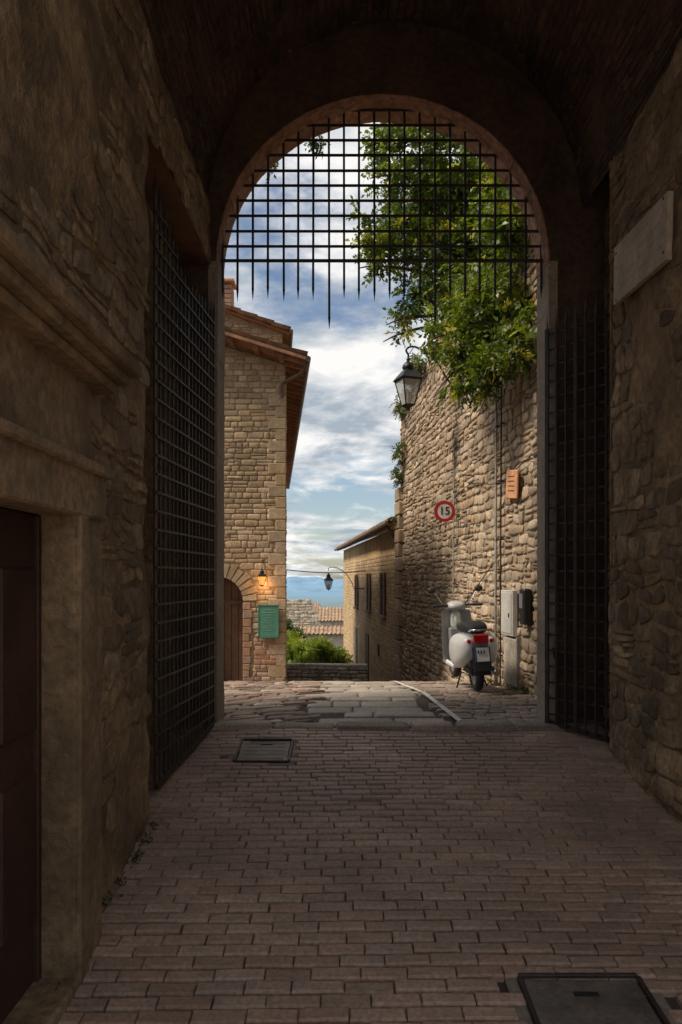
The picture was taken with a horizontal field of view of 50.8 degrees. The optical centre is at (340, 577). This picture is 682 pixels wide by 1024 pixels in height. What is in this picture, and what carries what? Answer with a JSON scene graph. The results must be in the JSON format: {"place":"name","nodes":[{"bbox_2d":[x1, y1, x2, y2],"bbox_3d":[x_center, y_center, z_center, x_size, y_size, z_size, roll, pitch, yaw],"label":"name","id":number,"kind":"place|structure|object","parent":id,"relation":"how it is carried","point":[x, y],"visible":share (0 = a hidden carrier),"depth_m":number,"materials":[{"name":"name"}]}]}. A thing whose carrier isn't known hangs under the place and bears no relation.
{"place":"outdoors","nodes":[
{"label":"outdoors","id":0,"kind":"place"},
{"bbox_2d":[286,576,342,584],"bbox_3d":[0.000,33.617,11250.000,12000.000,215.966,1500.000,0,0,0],"label":"distant hills","id":1,"kind":"structure","parent":0,"point":[310,580],"depth_m":10846.05,"materials":[{"name":"blue"}]},
{"bbox_2d":[286,583,343,591],"bbox_3d":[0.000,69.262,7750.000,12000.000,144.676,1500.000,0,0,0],"label":"distant hills","id":2,"kind":"structure","parent":0,"point":[294,587],"depth_m":7262.98,"materials":[{"name":"blue"}]},
{"bbox_2d":[224,122,481,578],"label":"sky","id":3,"kind":"structure","parent":0,"point":[340,488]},
{"bbox_2d":[59,728,681,1023],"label":"brick pavement","id":4,"kind":"structure","parent":0,"point":[556,851],"depth_m":4.53,"materials":[{"name":"brown brick"}]},
{"bbox_2d":[55,821,158,989],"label":"wall foot weeds","id":5,"kind":"object","parent":4,"relation":"on","point":[120,880],"depth_m":4.81,"materials":[{"name":"green plant"}]},
{"bbox_2d":[228,738,298,765],"bbox_3d":[-0.745,1.693,7.010,0.654,0.113,0.766,0,0,0],"label":"manhole cover","id":6,"kind":"object","parent":4,"relation":"on","point":[273,751],"visible":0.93,"depth_m":6.99,"materials":[{"name":"metal"}]},
{"bbox_2d":[193,720,602,731],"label":"threshold stones","id":7,"kind":"object","parent":4,"relation":"on","point":[477,725],"visible":0.81,"depth_m":7.66,"materials":[{"name":"grey stone"}]},
{"bbox_2d":[504,969,680,1023],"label":"manhole cover","id":8,"kind":"object","parent":4,"relation":"on","point":[556,1001],"visible":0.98,"depth_m":3.47,"materials":[{"name":"metal"}]},
{"bbox_2d":[222,681,543,727],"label":"street paving","id":9,"kind":"structure","parent":0,"point":[273,702],"depth_m":9.29,"materials":[{"name":"grey stone"}]},
{"bbox_2d":[394,681,461,720],"bbox_3d":[1.132,1.691,10.200,0.070,0.200,4.625,0,0,-5],"label":"road marking","id":10,"kind":"object","parent":9,"relation":"on","point":[448,711],"visible":0.97,"depth_m":9.17,"materials":[{"name":"paint"}]},
{"bbox_2d":[428,585,499,690],"bbox_3d":[1.855,0.865,10.784,0.874,1.473,2.185,-3,0,-3],"label":"motor scooter","id":11,"kind":"object","parent":9,"relation":"on","point":[470,646],"visible":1,"depth_m":10.03,"materials":[{"name":"grey plastic"}]},
{"bbox_2d":[487,679,534,695],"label":"wall foot weeds","id":12,"kind":"object","parent":9,"relation":"on","point":[514,687],"depth_m":10.47,"materials":[{"name":"green plant"}]},
{"bbox_2d":[146,592,681,1023],"bbox_3d":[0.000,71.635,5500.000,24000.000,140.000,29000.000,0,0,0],"label":"ground","id":13,"kind":"structure","parent":0,"point":[329,599],"depth_m":8.86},
{"bbox_2d":[224,347,285,681],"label":"front wall","id":14,"kind":"structure","parent":13,"relation":"on","point":[251,381],"depth_m":13.99,"materials":[{"name":"stone"}]},
{"bbox_2d":[224,578,243,680],"bbox_3d":[-2.380,1.100,14.275,0.968,3.000,0.100,0,0,0],"label":"front door","id":15,"kind":"structure","parent":14,"relation":"attached to","point":[233,634],"depth_m":14.26,"materials":[{"name":"brown wood"}]},
{"bbox_2d":[257,559,266,585],"bbox_3d":[-1.535,-0.093,13.802,0.164,0.528,0.336,0,0,-17],"label":"wall lantern","id":16,"kind":"object","parent":14,"relation":"attached to","point":[261,576],"depth_m":13.68,"materials":[{"name":"black metal"}]},
{"bbox_2d":[258,605,278,637],"bbox_3d":[-1.410,0.840,13.930,0.400,0.640,0.045,0,0,0],"label":"notice board","id":17,"kind":"object","parent":14,"relation":"attached to","point":[268,621],"visible":1,"depth_m":13.91,"materials":[{"name":"green metal"}]},
{"bbox_2d":[254,610,284,680],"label":"brick repair","id":18,"kind":"structure","parent":14,"relation":"attached to","point":[258,650],"depth_m":13.98,"materials":[{"name":"brick"}]},
{"bbox_2d":[268,384,286,680],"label":"quoins","id":19,"kind":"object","parent":13,"relation":"on","point":[279,511],"depth_m":13.97,"materials":[{"name":"stone"}]},
{"bbox_2d":[225,331,310,488],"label":"eaves","id":20,"kind":"object","parent":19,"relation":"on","point":[297,370],"visible":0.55,"depth_m":14.36,"materials":[{"name":"brown wood"}]},
{"bbox_2d":[225,326,307,355],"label":"roof tiles","id":21,"kind":"object","parent":20,"relation":"on","point":[267,341],"depth_m":13.61,"materials":[{"name":"brown tile"}]},
{"bbox_2d":[225,304,292,346],"bbox_3d":[-3.571,-5.231,19.764,4.494,2.862,10.313,0,0,-4],"label":"storey","id":22,"kind":"object","parent":21,"relation":"on","point":[239,319],"visible":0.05,"depth_m":14.99,"materials":[{"name":"stone"}]},
{"bbox_2d":[225,278,235,305],"bbox_3d":[-2.500,-5.758,15.600,0.420,1.305,0.500,0,0,0],"label":"chimney","id":23,"kind":"object","parent":22,"relation":"on","point":[230,285],"visible":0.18,"depth_m":15.41,"materials":[{"name":"brick"}]},
{"bbox_2d":[286,569,365,572],"bbox_3d":[-0.501,-0.260,27.501,0.033,0.154,6.049,0,0,34],"label":"overhead cable","id":24,"kind":"object","parent":19,"relation":"attached to","point":[325,572],"visible":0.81,"depth_m":27.37,"materials":[{"name":"black metal"}]},
{"bbox_2d":[286,609,308,641],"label":"garden bush","id":25,"kind":"object","parent":13,"relation":"on","point":[289,624],"visible":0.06,"depth_m":45.55,"materials":[{"name":"green plant"}]},
{"bbox_2d":[286,598,318,627],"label":"ruined wall","id":26,"kind":"structure","parent":13,"relation":"on","point":[303,612],"depth_m":55.98,"materials":[{"name":"stone"}]},
{"bbox_2d":[292,650,338,662],"bbox_3d":[-1.301,4.350,30.999,3.223,2.500,0.023,0,0,0],"label":"garden fence","id":27,"kind":"object","parent":13,"relation":"on","point":[301,656],"visible":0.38,"depth_m":30.99,"materials":[{"name":"black metal"}]},
{"bbox_2d":[313,603,320,611],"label":"village house","id":28,"kind":"structure","parent":13,"relation":"on","point":[316,605],"depth_m":82.15,"materials":[{"name":"beige stone"}]},
{"bbox_2d":[286,629,353,663],"bbox_3d":[-1.932,3.805,34.654,4.365,2.619,4.172,0,0,34],"label":"garden bush","id":29,"kind":"object","parent":13,"relation":"on","point":[316,650],"visible":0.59,"depth_m":34.11,"materials":[{"name":"green plant"}]},
{"bbox_2d":[297,625,343,647],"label":"village house","id":30,"kind":"structure","parent":13,"relation":"on","point":[335,633],"depth_m":50.00,"materials":[{"name":"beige tile"}]},
{"bbox_2d":[286,663,367,681],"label":"garden wall","id":31,"kind":"structure","parent":13,"relation":"on","point":[326,672],"depth_m":26.75,"materials":[{"name":"stone"}]},
{"bbox_2d":[317,607,343,625],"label":"village house","id":32,"kind":"structure","parent":13,"relation":"on","point":[329,616],"depth_m":62.79,"materials":[{"name":"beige tile"}]},
{"bbox_2d":[0,0,681,905],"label":"gatehouse tunnel","id":33,"kind":"structure","parent":13,"relation":"on","point":[566,112],"depth_m":6.59,"materials":[{"name":"stone"}]},
{"bbox_2d":[0,217,141,1023],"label":"door frame","id":34,"kind":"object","parent":33,"relation":"attached to","point":[64,354],"depth_m":3.51,"materials":[{"name":"stone"}]},
{"bbox_2d":[153,176,215,789],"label":"iron gate","id":35,"kind":"structure","parent":33,"relation":"attached to","point":[179,761],"depth_m":6.61,"materials":[{"name":"black metal"}]},
{"bbox_2d":[266,135,330,182],"bbox_3d":[-0.531,-4.970,8.530,0.843,0.626,0.396,0,0,0],"label":"ivy","id":36,"kind":"object","parent":33,"relation":"attached to","point":[317,146],"visible":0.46,"depth_m":8.54,"materials":[{"name":"green plant"}]},
{"bbox_2d":[220,108,542,327],"bbox_3d":[0.455,-4.081,8.005,3.670,2.639,0.046,0,0,0],"label":"portcullis","id":37,"kind":"object","parent":33,"relation":"attached to","point":[389,200],"visible":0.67,"depth_m":8.01,"materials":[{"name":"metal"}]},
{"bbox_2d":[545,294,609,741],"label":"iron gate","id":38,"kind":"structure","parent":33,"relation":"attached to","point":[575,571],"depth_m":7.45,"materials":[{"name":"black metal"}]},
{"bbox_2d":[613,191,673,304],"bbox_3d":[2.527,-2.740,6.060,0.055,0.573,1.104,0,0,0],"label":"stone plaque","id":39,"kind":"object","parent":33,"relation":"attached to","point":[642,251],"visible":1,"depth_m":5.93,"materials":[{"name":"stone"}]},
{"bbox_2d":[343,528,395,681],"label":"walls","id":40,"kind":"structure","parent":13,"relation":"on","point":[374,556],"depth_m":27.73,"materials":[{"name":"stone"}]},
{"bbox_2d":[324,567,364,589],"bbox_3d":[0.177,0.030,30.196,1.800,0.988,0.352,0,0,-16],"label":"street lamp","id":41,"kind":"object","parent":40,"relation":"attached to","point":[328,580],"visible":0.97,"depth_m":29.94,"materials":[{"name":"black metal"}]},
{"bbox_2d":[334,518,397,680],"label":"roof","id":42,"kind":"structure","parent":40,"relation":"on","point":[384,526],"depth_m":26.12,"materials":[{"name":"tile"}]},
{"bbox_2d":[353,573,385,681],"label":"shutters and doors","id":43,"kind":"object","parent":40,"relation":"attached to","point":[382,593],"visible":0.98,"depth_m":28.90,"materials":[{"name":"brown wood"}]},
{"bbox_2d":[345,122,536,417],"bbox_3d":[2.850,-3.300,12.196,3.794,10.814,5.243,0,0,44],"label":"robinia tree","id":44,"kind":"object","parent":13,"relation":"on","point":[487,358],"visible":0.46,"depth_m":11.05,"materials":[{"name":"green plant"}]},
{"bbox_2d":[400,193,536,697],"bbox_3d":[2.452,-1.185,14.597,0.713,10.830,12.691,0,0,-5],"label":"masonry","id":45,"kind":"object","parent":13,"relation":"on","point":[431,434],"visible":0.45,"depth_m":13.45,"materials":[{"name":"stone"}]},
{"bbox_2d":[394,487,403,680],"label":"quoins","id":46,"kind":"object","parent":45,"relation":"attached to","point":[399,544],"visible":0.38,"depth_m":20.49,"materials":[{"name":"stone"}]},
{"bbox_2d":[388,346,428,527],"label":"wall plants","id":47,"kind":"object","parent":45,"relation":"attached to","point":[400,410],"depth_m":20.12,"materials":[{"name":"green plant"}]},
{"bbox_2d":[393,346,460,410],"bbox_3d":[1.684,-3.899,14.071,1.279,1.263,0.518,0,0,-11],"label":"street lamp","id":48,"kind":"object","parent":45,"relation":"attached to","point":[407,380],"visible":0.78,"depth_m":13.89,"materials":[{"name":"black metal"}]},
{"bbox_2d":[434,501,458,521],"bbox_3d":[2.066,-1.300,14.020,0.511,0.416,0.069,0,0,-9],"label":"speed limit sign","id":49,"kind":"object","parent":45,"relation":"attached to","point":[444,511],"visible":1,"depth_m":14.00,"materials":[{"name":"metal"}]},
{"bbox_2d":[451,255,536,685],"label":"pipes and cables","id":50,"kind":"object","parent":45,"relation":"attached to","point":[495,576],"visible":0.68,"depth_m":11.38,"materials":[{"name":"black metal"}]},
{"bbox_2d":[501,590,520,691],"bbox_3d":[2.515,0.905,10.659,0.111,1.450,0.716,0,0,-5],"label":"utility cabinet","id":51,"kind":"object","parent":45,"relation":"attached to","point":[512,657],"visible":0.92,"depth_m":10.56,"materials":[{"name":"paint"}]},
{"bbox_2d":[506,470,518,498],"bbox_3d":[2.522,-1.380,10.592,0.042,0.474,0.544,0,0,-5],"label":"terracotta plaque","id":52,"kind":"object","parent":45,"relation":"attached to","point":[512,482],"visible":1,"depth_m":10.53,"materials":[{"name":"orange ceramic"}]},
{"bbox_2d":[519,589,531,624],"bbox_3d":[2.561,0.400,9.991,0.130,0.500,0.200,0,0,-5],"label":"letter box","id":53,"kind":"object","parent":45,"relation":"attached to","point":[525,606],"visible":1,"depth_m":9.89,"materials":[{"name":"black metal"}]}
]}

